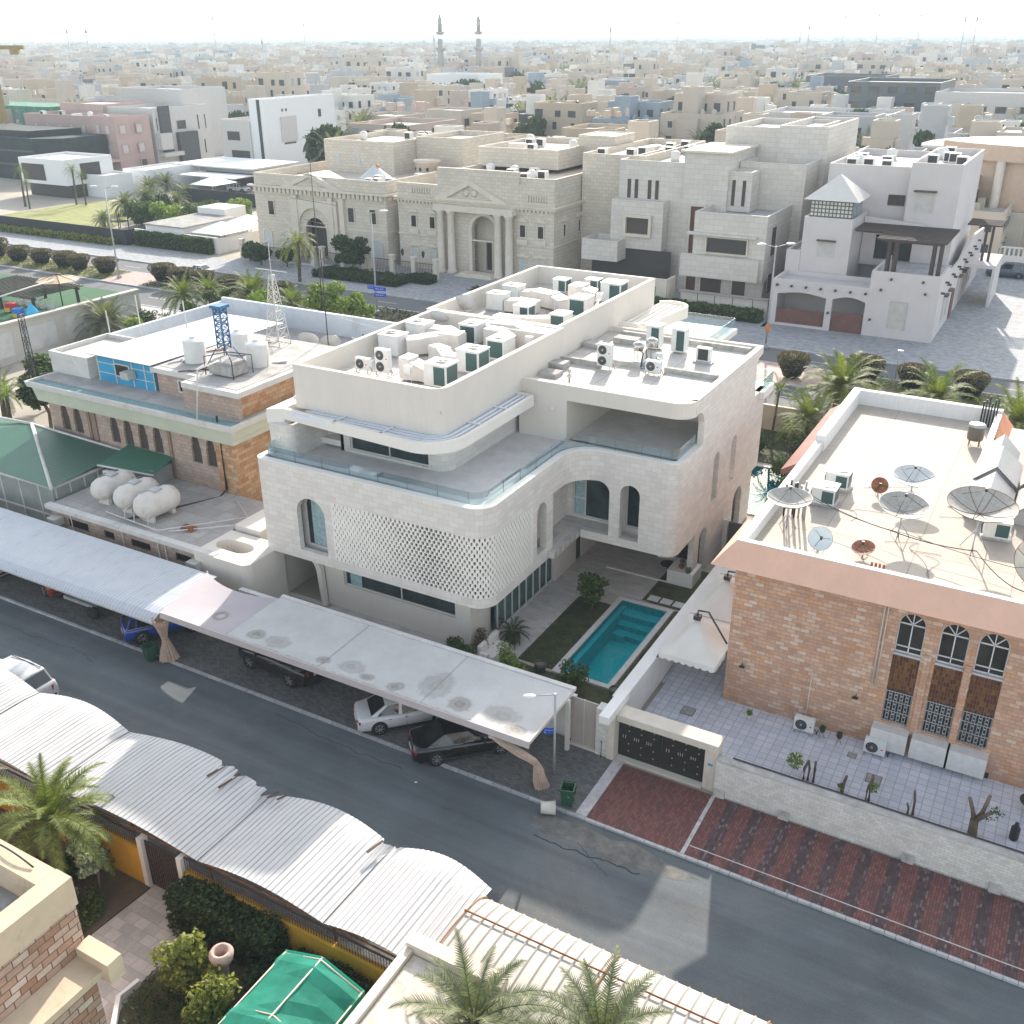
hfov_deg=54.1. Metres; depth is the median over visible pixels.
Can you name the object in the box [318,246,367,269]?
street fence
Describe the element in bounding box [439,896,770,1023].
ribbed carport
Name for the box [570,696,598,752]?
garden gate
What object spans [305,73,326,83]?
town house
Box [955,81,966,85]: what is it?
town house
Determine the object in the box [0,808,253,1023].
garden soil
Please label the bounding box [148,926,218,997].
flowering shrub
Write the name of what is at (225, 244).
lot wall
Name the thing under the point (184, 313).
roof pipe
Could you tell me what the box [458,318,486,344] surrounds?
packaged ac unit
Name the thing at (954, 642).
arched window
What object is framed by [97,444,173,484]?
lean to
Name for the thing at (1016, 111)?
town house
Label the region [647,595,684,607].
stepping stones
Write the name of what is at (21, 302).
garden chair
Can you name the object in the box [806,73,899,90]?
office building
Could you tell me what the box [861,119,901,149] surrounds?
town house
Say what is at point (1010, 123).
town house
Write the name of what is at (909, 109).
town house
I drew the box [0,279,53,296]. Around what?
white pole
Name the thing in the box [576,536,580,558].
side door
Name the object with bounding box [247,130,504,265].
villa
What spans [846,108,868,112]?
town tree
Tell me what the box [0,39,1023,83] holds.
distant town
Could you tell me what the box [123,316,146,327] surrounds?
pale tree
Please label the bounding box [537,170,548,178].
ac unit
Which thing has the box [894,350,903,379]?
bollard light
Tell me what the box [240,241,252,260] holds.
garden tree
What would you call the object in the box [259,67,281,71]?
town house
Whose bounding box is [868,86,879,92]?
window
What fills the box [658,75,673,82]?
town house
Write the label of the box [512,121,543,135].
town tree
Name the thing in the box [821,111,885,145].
town house
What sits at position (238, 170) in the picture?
garage block
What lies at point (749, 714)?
potted plant
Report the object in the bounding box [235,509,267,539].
annex shaft
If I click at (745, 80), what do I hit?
town house
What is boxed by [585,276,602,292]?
packaged ac unit
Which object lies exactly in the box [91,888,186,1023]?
garden path
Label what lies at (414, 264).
street fence
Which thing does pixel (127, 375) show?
window ac
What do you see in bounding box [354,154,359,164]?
window
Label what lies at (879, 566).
pipe stubs
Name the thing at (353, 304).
pale tree
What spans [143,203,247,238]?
long shed
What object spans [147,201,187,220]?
leafy shrub
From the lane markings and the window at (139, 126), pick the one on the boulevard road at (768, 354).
the lane markings
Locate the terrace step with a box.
[606,566,665,581]
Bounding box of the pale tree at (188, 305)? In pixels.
[179,300,201,311]
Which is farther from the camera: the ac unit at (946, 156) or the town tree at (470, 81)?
the town tree at (470, 81)
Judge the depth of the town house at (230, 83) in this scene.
332.78 m
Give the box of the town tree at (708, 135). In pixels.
[699,122,728,142]
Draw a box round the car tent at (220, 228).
[191,221,252,237]
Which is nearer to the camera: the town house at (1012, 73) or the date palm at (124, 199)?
the date palm at (124, 199)
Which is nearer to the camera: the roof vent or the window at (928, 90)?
the roof vent
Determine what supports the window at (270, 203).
in the villa at (346, 164)
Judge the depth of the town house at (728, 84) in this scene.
375.95 m
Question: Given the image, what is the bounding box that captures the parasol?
[35,273,79,304]
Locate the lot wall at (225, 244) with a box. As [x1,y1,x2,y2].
[134,228,259,253]
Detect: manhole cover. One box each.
[679,706,696,716]
[847,752,856,758]
[865,773,882,785]
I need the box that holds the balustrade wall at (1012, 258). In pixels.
[999,246,1023,264]
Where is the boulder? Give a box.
[477,630,508,660]
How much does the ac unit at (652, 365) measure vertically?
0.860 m
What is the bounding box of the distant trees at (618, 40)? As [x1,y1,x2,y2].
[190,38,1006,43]
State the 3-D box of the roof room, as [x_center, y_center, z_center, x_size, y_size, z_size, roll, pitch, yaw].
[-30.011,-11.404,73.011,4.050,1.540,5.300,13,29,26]
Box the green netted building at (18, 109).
[5,101,60,124]
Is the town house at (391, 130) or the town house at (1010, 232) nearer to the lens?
the town house at (1010, 232)
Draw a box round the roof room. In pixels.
[48,333,134,378]
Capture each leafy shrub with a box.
[36,828,114,883]
[76,893,103,934]
[77,882,107,919]
[120,198,156,225]
[130,309,168,322]
[140,193,172,213]
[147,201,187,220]
[181,199,218,213]
[181,963,241,1023]
[226,197,252,214]
[240,953,277,991]
[470,285,483,290]
[496,641,529,670]
[556,658,589,687]
[758,428,774,452]
[769,454,791,476]
[782,431,807,456]
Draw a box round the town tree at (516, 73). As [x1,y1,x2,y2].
[507,71,527,76]
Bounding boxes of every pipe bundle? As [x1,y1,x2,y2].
[782,479,808,519]
[979,396,1000,426]
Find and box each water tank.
[90,468,135,505]
[113,476,158,513]
[133,483,179,522]
[182,336,206,364]
[203,349,253,379]
[227,329,248,354]
[245,339,269,367]
[360,131,366,139]
[486,163,494,169]
[527,169,536,177]
[569,140,577,147]
[671,150,679,161]
[854,154,864,163]
[887,148,897,159]
[938,147,948,158]
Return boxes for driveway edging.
[576,758,1023,970]
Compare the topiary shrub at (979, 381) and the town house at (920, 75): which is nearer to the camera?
the topiary shrub at (979, 381)
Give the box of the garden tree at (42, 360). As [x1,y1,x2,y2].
[17,353,53,387]
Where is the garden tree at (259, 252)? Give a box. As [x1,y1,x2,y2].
[248,242,272,264]
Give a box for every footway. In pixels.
[0,231,1023,379]
[141,305,179,318]
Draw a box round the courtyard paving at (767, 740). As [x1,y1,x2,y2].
[645,656,1023,851]
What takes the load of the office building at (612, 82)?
on the ground at (10, 198)
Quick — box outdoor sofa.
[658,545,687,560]
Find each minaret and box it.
[436,9,445,66]
[474,13,483,65]
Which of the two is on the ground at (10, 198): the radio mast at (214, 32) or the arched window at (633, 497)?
the radio mast at (214, 32)
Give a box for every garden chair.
[18,298,24,304]
[35,298,39,307]
[39,299,46,308]
[47,300,54,309]
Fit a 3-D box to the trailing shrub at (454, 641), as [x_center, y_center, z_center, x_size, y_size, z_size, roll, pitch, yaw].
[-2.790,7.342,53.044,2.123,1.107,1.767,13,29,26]
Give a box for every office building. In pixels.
[427,72,502,83]
[527,77,629,84]
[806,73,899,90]
[846,78,955,120]
[934,88,1023,122]
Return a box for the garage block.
[172,156,299,186]
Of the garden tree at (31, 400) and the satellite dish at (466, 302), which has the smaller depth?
the satellite dish at (466, 302)
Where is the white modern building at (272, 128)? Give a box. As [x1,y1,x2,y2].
[220,94,335,165]
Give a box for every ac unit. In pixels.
[59,110,65,114]
[355,356,375,373]
[373,175,383,181]
[374,347,396,376]
[377,329,408,357]
[404,132,413,139]
[404,318,434,334]
[422,356,458,387]
[455,343,489,374]
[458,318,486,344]
[485,333,515,361]
[486,289,510,312]
[502,282,525,296]
[507,168,517,171]
[513,302,534,314]
[520,172,530,177]
[526,138,535,143]
[527,143,537,148]
[529,167,539,176]
[536,138,545,146]
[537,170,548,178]
[549,309,573,324]
[553,276,570,293]
[568,293,594,316]
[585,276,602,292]
[597,148,607,153]
[597,342,616,369]
[599,278,628,302]
[626,148,636,154]
[638,146,648,154]
[645,359,665,375]
[646,321,665,348]
[665,146,675,149]
[666,142,675,145]
[671,325,690,352]
[680,140,690,146]
[692,346,713,364]
[793,713,818,736]
[811,479,840,508]
[825,464,853,492]
[846,157,858,163]
[863,157,875,164]
[863,735,889,760]
[881,155,893,162]
[881,159,893,165]
[926,154,939,162]
[943,151,949,161]
[946,146,956,151]
[948,152,961,162]
[956,156,968,163]
[979,519,1013,542]
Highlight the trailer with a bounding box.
[63,594,99,619]
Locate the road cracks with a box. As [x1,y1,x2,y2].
[0,623,639,876]
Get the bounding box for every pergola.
[0,275,82,308]
[964,218,1005,306]
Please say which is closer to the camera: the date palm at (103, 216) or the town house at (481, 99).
the date palm at (103, 216)
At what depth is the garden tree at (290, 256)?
142.78 m
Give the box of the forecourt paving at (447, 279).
[234,253,768,326]
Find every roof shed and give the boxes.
[969,472,1015,499]
[970,446,1022,490]
[979,434,1019,459]
[1014,488,1023,525]
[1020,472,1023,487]
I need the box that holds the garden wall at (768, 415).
[761,403,825,434]
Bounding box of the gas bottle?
[1009,822,1020,841]
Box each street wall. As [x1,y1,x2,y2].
[238,587,577,737]
[632,275,675,299]
[679,289,768,318]
[713,754,1023,902]
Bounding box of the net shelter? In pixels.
[218,949,364,1023]
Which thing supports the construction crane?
on the ground at (10, 198)
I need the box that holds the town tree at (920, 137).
[912,129,935,150]
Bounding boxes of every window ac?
[46,514,64,525]
[119,370,135,380]
[186,557,201,570]
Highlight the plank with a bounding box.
[178,367,208,371]
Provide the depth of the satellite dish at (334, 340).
75.36 m
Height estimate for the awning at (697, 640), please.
2.049 m
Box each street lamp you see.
[90,185,121,278]
[367,210,387,313]
[523,693,556,774]
[757,242,795,348]
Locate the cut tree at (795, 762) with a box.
[786,752,816,782]
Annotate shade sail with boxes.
[161,571,278,633]
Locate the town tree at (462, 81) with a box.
[451,78,465,84]
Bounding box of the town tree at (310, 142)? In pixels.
[302,123,346,162]
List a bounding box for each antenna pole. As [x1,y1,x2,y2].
[293,156,336,311]
[312,249,329,345]
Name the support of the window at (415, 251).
in the columned mansion at (500, 221)
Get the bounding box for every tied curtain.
[151,615,179,662]
[488,735,549,790]
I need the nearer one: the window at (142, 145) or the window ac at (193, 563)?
the window ac at (193, 563)
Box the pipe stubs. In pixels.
[870,562,884,568]
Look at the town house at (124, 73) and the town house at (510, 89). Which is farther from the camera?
the town house at (124, 73)
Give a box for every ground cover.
[0,254,125,278]
[122,970,225,1023]
[142,279,420,321]
[826,376,1016,407]
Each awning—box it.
[659,610,729,672]
[690,570,735,623]
[720,567,735,576]
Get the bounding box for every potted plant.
[746,709,752,720]
[819,724,825,738]
[836,731,842,743]
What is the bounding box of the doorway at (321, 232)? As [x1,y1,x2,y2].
[311,218,328,256]
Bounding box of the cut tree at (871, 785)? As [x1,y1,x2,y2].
[865,774,879,801]
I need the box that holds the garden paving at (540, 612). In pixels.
[329,511,733,661]
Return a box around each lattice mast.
[17,313,37,375]
[207,302,245,364]
[252,245,377,364]
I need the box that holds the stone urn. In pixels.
[208,942,233,993]
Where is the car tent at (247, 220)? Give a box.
[221,214,257,237]
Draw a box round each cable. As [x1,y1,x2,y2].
[0,844,33,867]
[811,495,1023,591]
[814,499,1014,567]
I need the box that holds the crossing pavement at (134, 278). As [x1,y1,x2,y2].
[102,272,155,284]
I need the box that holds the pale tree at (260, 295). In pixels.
[241,287,272,303]
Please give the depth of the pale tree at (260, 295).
106.73 m
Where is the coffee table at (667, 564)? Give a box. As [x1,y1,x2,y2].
[660,560,672,568]
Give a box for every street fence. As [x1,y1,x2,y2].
[238,238,316,265]
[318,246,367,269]
[368,251,439,279]
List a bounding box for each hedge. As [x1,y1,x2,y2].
[0,224,117,244]
[132,230,214,254]
[162,872,291,978]
[296,946,374,994]
[311,264,409,286]
[407,272,437,284]
[623,608,680,680]
[654,296,763,323]
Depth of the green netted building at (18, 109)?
276.89 m
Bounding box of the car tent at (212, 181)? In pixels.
[190,176,237,192]
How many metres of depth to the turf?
55.43 m
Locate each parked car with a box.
[0,570,8,576]
[0,655,59,707]
[39,584,63,597]
[119,615,195,644]
[192,264,214,273]
[227,182,249,192]
[238,647,322,687]
[353,694,439,735]
[407,718,516,766]
[985,262,1023,278]
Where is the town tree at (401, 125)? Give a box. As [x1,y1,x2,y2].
[383,122,409,130]
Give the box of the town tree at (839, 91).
[834,88,846,93]
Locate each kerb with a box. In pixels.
[0,243,1023,418]
[0,595,1023,987]
[111,978,140,1023]
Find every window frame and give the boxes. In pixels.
[113,363,129,376]
[177,379,182,392]
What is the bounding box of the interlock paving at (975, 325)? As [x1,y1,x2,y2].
[762,268,1023,359]
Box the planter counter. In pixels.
[666,545,701,588]
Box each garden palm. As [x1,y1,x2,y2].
[769,372,796,441]
[781,420,805,461]
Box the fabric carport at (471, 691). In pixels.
[159,594,576,750]
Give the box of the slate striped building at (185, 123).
[106,85,227,163]
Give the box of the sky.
[0,0,1023,40]
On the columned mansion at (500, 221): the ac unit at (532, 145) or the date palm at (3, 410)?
the ac unit at (532, 145)
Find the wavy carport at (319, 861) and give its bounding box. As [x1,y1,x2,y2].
[0,666,490,957]
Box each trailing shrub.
[445,635,477,653]
[471,627,493,647]
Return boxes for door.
[487,242,491,269]
[494,558,552,629]
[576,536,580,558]
[947,288,954,318]
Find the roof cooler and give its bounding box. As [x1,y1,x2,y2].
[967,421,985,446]
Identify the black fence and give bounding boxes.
[0,215,145,245]
[174,187,255,207]
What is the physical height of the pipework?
0.856 m
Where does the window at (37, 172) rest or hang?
in the white cube house at (46, 174)
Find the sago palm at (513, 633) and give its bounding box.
[495,616,531,649]
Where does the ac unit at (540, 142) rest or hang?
on the columned mansion at (500, 221)
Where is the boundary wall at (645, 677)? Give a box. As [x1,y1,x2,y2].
[612,500,767,709]
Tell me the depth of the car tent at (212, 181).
205.57 m
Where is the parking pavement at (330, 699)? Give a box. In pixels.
[0,573,616,812]
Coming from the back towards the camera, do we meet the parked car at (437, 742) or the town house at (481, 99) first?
the town house at (481, 99)
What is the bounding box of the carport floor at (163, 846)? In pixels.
[0,759,396,967]
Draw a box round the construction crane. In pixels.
[0,45,25,123]
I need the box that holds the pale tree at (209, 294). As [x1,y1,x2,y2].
[202,289,231,302]
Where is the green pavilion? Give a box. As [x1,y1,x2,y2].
[0,416,120,521]
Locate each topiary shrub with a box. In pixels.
[0,237,8,255]
[4,244,30,260]
[26,247,52,263]
[49,250,75,266]
[65,253,90,269]
[91,256,118,273]
[147,262,175,280]
[166,266,194,284]
[189,269,214,286]
[216,274,238,289]
[238,277,262,293]
[266,280,292,298]
[777,350,810,377]
[846,353,885,383]
[896,362,930,388]
[953,369,991,398]
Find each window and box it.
[20,162,46,180]
[62,406,71,429]
[75,409,83,432]
[79,161,101,179]
[81,125,86,132]
[94,124,100,133]
[103,124,110,134]
[108,144,113,154]
[112,418,120,441]
[115,364,127,375]
[118,124,127,134]
[121,144,130,154]
[125,421,134,445]
[135,122,143,132]
[138,142,146,152]
[140,157,148,165]
[140,424,148,448]
[155,428,163,452]
[176,119,186,129]
[193,437,202,462]
[208,441,217,466]
[227,131,240,140]
[231,150,250,157]
[263,227,273,248]
[267,200,275,214]
[282,229,292,248]
[284,141,296,144]
[305,499,326,547]
[317,108,321,116]
[334,153,339,162]
[345,571,454,615]
[347,207,354,222]
[351,437,428,465]
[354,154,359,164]
[369,209,376,224]
[373,239,382,261]
[410,214,417,227]
[411,247,418,264]
[428,216,435,229]
[429,249,436,265]
[518,259,526,272]
[519,224,525,238]
[536,261,544,265]
[537,225,544,239]
[562,223,566,237]
[573,480,609,521]
[577,218,581,232]
[622,214,651,237]
[626,486,639,528]
[627,179,630,197]
[634,179,637,197]
[647,180,651,198]
[655,180,658,199]
[699,277,721,292]
[704,236,748,256]
[730,180,735,205]
[730,281,745,295]
[741,181,745,205]
[765,272,772,295]
[769,225,777,257]
[816,239,835,258]
[849,101,859,107]
[850,86,861,92]
[866,101,876,107]
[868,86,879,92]
[886,193,906,206]
[887,86,898,93]
[894,614,926,656]
[903,102,914,106]
[905,87,916,93]
[912,190,936,212]
[924,87,936,93]
[936,625,969,667]
[939,293,949,322]
[944,287,953,315]
[954,274,963,300]
[958,269,966,294]
[961,267,968,290]
[973,634,1009,677]
[994,106,1006,113]
[1015,107,1023,114]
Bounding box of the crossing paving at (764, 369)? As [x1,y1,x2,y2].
[756,361,829,387]
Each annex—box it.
[44,478,263,565]
[85,313,282,391]
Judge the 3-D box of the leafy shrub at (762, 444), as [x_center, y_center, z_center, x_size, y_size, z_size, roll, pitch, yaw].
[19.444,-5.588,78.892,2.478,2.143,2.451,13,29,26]
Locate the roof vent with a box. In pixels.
[567,369,571,382]
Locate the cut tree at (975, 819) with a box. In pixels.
[967,795,1004,835]
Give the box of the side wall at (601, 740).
[595,702,607,756]
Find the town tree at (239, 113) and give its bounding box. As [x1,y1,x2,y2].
[228,110,246,117]
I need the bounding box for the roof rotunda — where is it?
[413,158,440,172]
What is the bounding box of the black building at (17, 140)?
[0,123,108,178]
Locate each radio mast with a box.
[65,25,71,59]
[84,25,90,59]
[145,44,149,73]
[212,14,216,50]
[261,36,264,62]
[433,33,434,65]
[609,22,610,67]
[676,19,678,49]
[806,22,810,55]
[841,13,845,43]
[875,11,880,42]
[917,12,922,38]
[959,13,966,56]
[970,12,978,57]
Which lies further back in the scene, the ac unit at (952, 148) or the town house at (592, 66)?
the town house at (592, 66)
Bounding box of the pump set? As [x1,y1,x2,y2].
[639,348,662,366]
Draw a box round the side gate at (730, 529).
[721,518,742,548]
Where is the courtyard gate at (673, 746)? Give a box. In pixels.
[599,689,724,791]
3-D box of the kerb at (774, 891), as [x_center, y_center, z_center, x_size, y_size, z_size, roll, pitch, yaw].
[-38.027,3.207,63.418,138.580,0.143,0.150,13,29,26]
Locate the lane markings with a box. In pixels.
[93,261,1011,399]
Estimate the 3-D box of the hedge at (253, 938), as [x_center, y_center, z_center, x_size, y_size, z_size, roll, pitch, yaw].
[-10.374,14.936,36.090,5.308,2.438,1.517,13,29,26]
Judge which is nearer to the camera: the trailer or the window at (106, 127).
the trailer
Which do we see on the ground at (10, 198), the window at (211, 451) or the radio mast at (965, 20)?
the radio mast at (965, 20)
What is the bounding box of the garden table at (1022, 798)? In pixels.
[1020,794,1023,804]
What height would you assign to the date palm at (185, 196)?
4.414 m
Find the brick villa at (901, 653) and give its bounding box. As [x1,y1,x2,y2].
[711,387,1023,788]
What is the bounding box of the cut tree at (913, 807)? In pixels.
[906,790,915,815]
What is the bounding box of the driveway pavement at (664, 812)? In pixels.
[587,764,1023,982]
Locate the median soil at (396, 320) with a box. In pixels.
[0,256,1014,412]
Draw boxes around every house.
[0,839,125,1023]
[1,89,8,97]
[2,78,41,88]
[3,95,22,124]
[7,89,32,101]
[18,75,34,77]
[18,151,200,197]
[24,79,56,98]
[24,297,396,518]
[31,90,57,102]
[43,80,54,87]
[46,72,60,79]
[51,80,78,102]
[61,75,77,83]
[74,82,103,99]
[76,85,95,99]
[76,95,116,100]
[82,79,94,82]
[84,74,117,79]
[93,76,120,86]
[96,84,118,94]
[101,87,117,97]
[117,70,148,77]
[120,76,136,86]
[127,82,135,86]
[135,76,181,85]
[142,74,155,78]
[177,76,191,82]
[192,74,245,103]
[193,73,245,90]
[225,85,265,115]
[227,104,244,114]
[241,73,256,78]
[242,76,257,87]
[257,66,314,97]
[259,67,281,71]
[276,94,294,96]
[305,73,319,83]
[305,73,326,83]
[310,84,329,93]
[322,90,379,135]
[324,67,366,83]
[326,77,331,83]
[330,76,353,87]
[330,85,370,93]
[343,932,507,1023]
[349,66,390,83]
[349,101,456,134]
[353,100,424,121]
[355,76,387,87]
[369,81,400,93]
[371,64,404,75]
[373,92,389,96]
[373,129,407,131]
[374,68,385,75]
[374,93,413,111]
[385,63,425,79]
[388,79,406,82]
[399,82,446,107]
[412,89,439,111]
[415,80,459,106]
[423,71,435,79]
[425,107,482,129]
[428,68,440,72]
[434,125,463,132]
[442,67,455,72]
[448,83,469,89]
[449,90,470,107]
[466,110,519,132]
[468,87,525,111]
[469,83,483,89]
[470,91,508,111]
[472,121,499,131]
[484,107,527,140]
[485,78,528,97]
[488,67,504,76]
[503,77,512,82]
[504,83,512,93]
[507,109,533,121]
[510,76,534,94]
[511,100,525,110]
[519,94,545,113]
[525,70,560,78]
[527,72,546,83]
[528,94,602,136]
[535,85,574,100]
[543,84,550,88]
[544,74,566,76]
[546,76,587,86]
[548,136,578,137]
[551,79,584,93]
[561,68,576,73]
[562,107,628,137]
[565,64,605,77]
[567,64,609,77]
[568,71,598,93]
[582,116,858,302]
[587,80,604,98]
[592,94,615,112]
[592,95,673,137]
[594,127,625,131]
[597,89,639,98]
[599,69,634,80]
[605,70,615,77]
[605,82,647,99]
[616,59,660,77]
[627,119,664,140]
[630,74,667,86]
[640,79,681,89]
[644,77,668,99]
[653,89,682,99]
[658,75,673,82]
[659,86,743,139]
[663,68,684,77]
[664,75,713,89]
[670,66,681,74]
[673,86,742,106]
[681,73,703,86]
[688,64,718,77]
[706,68,718,87]
[714,112,769,142]
[716,79,752,91]
[718,70,748,79]
[719,66,760,87]
[736,74,753,86]
[737,97,757,113]
[743,91,757,96]
[750,75,810,107]
[751,96,776,112]
[754,83,777,104]
[758,62,787,76]
[759,66,804,87]
[762,106,904,118]
[769,147,984,342]
[787,90,830,107]
[790,112,815,118]
[799,82,809,87]
[801,76,837,90]
[803,70,828,76]
[810,104,828,106]
[815,86,837,104]
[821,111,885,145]
[831,94,850,107]
[842,69,865,72]
[859,112,929,150]
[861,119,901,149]
[867,97,918,124]
[885,67,914,77]
[893,107,913,112]
[902,102,962,132]
[914,74,928,77]
[914,104,991,138]
[917,61,954,78]
[926,75,940,78]
[929,74,948,78]
[944,65,969,80]
[951,102,968,123]
[951,104,992,132]
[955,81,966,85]
[959,84,976,87]
[962,71,979,87]
[968,175,1023,255]
[969,120,1023,136]
[978,72,995,87]
[979,75,1005,87]
[999,72,1007,77]
[1001,78,1023,88]
[1002,120,1021,127]
[1007,68,1023,77]
[1007,87,1022,88]
[1007,107,1020,114]
[1012,74,1023,78]
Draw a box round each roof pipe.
[134,295,142,335]
[182,301,186,326]
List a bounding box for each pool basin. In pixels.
[560,601,665,683]
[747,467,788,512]
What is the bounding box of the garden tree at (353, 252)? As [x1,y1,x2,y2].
[330,234,370,266]
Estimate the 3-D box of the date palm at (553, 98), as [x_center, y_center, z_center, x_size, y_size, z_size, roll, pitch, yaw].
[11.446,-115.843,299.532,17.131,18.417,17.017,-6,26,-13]
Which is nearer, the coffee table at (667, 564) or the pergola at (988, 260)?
the coffee table at (667, 564)
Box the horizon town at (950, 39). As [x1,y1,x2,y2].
[0,36,1023,46]
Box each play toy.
[4,302,16,311]
[11,307,24,317]
[25,303,39,315]
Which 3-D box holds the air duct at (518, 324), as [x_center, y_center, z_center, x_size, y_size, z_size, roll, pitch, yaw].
[0.179,-11.157,62.236,3.130,1.198,1.234,17,30,31]
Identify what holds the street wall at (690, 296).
on the forecourt paving at (447, 279)
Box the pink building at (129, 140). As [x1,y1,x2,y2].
[23,100,155,170]
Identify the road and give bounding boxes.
[0,245,1023,429]
[0,599,1023,1023]
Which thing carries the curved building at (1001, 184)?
on the ground at (10, 198)
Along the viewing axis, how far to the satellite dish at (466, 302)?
68.40 m
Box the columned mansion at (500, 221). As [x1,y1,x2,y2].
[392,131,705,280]
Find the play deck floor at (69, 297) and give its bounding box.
[0,273,118,322]
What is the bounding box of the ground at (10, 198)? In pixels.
[0,34,1023,1008]
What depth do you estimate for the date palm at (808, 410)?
79.75 m
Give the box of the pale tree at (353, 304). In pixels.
[335,290,375,318]
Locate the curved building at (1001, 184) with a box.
[921,136,1023,255]
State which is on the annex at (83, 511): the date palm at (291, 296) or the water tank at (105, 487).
the water tank at (105, 487)
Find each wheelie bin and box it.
[139,640,158,661]
[559,779,576,806]
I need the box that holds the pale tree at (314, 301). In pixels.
[299,280,345,313]
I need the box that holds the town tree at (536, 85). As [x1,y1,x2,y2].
[527,79,545,92]
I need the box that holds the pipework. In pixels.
[106,497,247,532]
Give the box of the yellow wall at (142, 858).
[0,765,392,989]
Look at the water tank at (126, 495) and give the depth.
61.59 m
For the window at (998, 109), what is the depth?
273.90 m
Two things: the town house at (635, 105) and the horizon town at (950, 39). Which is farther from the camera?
the horizon town at (950, 39)
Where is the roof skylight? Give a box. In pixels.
[359,163,391,180]
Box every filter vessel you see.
[632,341,644,361]
[646,337,657,358]
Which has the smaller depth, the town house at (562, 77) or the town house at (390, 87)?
the town house at (390, 87)
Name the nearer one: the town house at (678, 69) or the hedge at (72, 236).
the hedge at (72, 236)
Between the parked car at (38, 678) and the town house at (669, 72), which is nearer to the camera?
the parked car at (38, 678)
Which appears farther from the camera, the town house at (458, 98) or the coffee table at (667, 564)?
the town house at (458, 98)
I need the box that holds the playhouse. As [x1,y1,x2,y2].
[110,209,129,228]
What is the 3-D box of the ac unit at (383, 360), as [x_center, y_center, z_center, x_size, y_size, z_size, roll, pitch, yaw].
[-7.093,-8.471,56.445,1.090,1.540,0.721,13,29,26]
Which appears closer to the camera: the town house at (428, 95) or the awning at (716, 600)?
the awning at (716, 600)
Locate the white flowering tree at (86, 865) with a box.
[64,833,108,893]
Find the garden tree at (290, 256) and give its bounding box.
[274,247,294,266]
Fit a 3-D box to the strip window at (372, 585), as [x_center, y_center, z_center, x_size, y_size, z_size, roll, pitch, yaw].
[-6.228,4.400,55.640,7.500,1.060,0.090,13,29,26]
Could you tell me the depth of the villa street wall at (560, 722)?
47.42 m
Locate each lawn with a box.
[1,200,136,227]
[518,571,708,703]
[757,429,798,463]
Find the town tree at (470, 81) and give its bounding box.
[464,79,484,88]
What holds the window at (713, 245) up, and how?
in the modern stone house at (708, 217)
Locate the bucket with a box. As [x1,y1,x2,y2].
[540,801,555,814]
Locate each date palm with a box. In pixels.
[0,362,24,417]
[0,374,27,418]
[0,752,120,876]
[72,293,138,342]
[91,209,116,227]
[107,190,138,215]
[133,175,166,199]
[133,183,160,201]
[153,171,181,193]
[155,271,206,315]
[163,188,190,207]
[173,183,196,202]
[188,271,232,304]
[221,267,280,303]
[269,281,312,307]
[302,122,356,163]
[336,106,379,133]
[388,927,561,1023]
[506,100,525,109]
[521,945,672,1023]
[543,92,568,100]
[559,63,568,70]
[567,76,592,92]
[686,128,701,139]
[704,74,718,88]
[770,386,838,442]
[784,74,805,87]
[791,348,885,415]
[856,125,870,147]
[879,65,902,73]
[897,356,981,403]
[981,377,1023,429]
[995,66,1016,72]
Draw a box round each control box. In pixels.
[403,364,412,383]
[525,335,533,343]
[596,292,603,304]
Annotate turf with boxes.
[519,596,609,666]
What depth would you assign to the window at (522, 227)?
132.74 m
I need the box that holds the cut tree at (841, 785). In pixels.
[837,775,847,792]
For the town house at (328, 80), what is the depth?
465.39 m
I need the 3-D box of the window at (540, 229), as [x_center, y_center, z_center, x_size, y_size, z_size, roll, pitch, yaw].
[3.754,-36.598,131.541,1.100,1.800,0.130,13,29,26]
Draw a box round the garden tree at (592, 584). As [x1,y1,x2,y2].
[576,570,609,609]
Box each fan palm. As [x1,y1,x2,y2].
[10,164,30,206]
[21,177,33,208]
[62,163,79,204]
[74,169,87,204]
[277,230,321,281]
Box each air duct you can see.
[398,353,423,381]
[405,329,464,354]
[427,324,466,343]
[428,343,455,359]
[483,325,513,345]
[490,319,536,330]
[492,313,549,323]
[504,297,539,313]
[508,142,526,148]
[519,288,568,309]
[568,282,597,302]
[648,144,660,151]
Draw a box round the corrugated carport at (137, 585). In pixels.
[0,507,216,624]
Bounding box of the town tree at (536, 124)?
[516,113,546,136]
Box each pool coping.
[551,596,673,689]
[732,464,770,515]
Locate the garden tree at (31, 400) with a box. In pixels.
[14,366,52,428]
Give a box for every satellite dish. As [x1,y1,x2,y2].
[298,332,318,343]
[319,335,340,346]
[430,310,448,324]
[455,295,475,312]
[767,486,812,530]
[808,526,832,552]
[851,539,875,557]
[871,477,888,495]
[879,491,929,540]
[893,465,935,493]
[947,486,1019,556]
[1014,541,1023,582]
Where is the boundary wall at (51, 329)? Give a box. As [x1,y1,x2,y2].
[0,288,141,367]
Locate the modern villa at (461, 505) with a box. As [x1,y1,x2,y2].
[193,265,773,647]

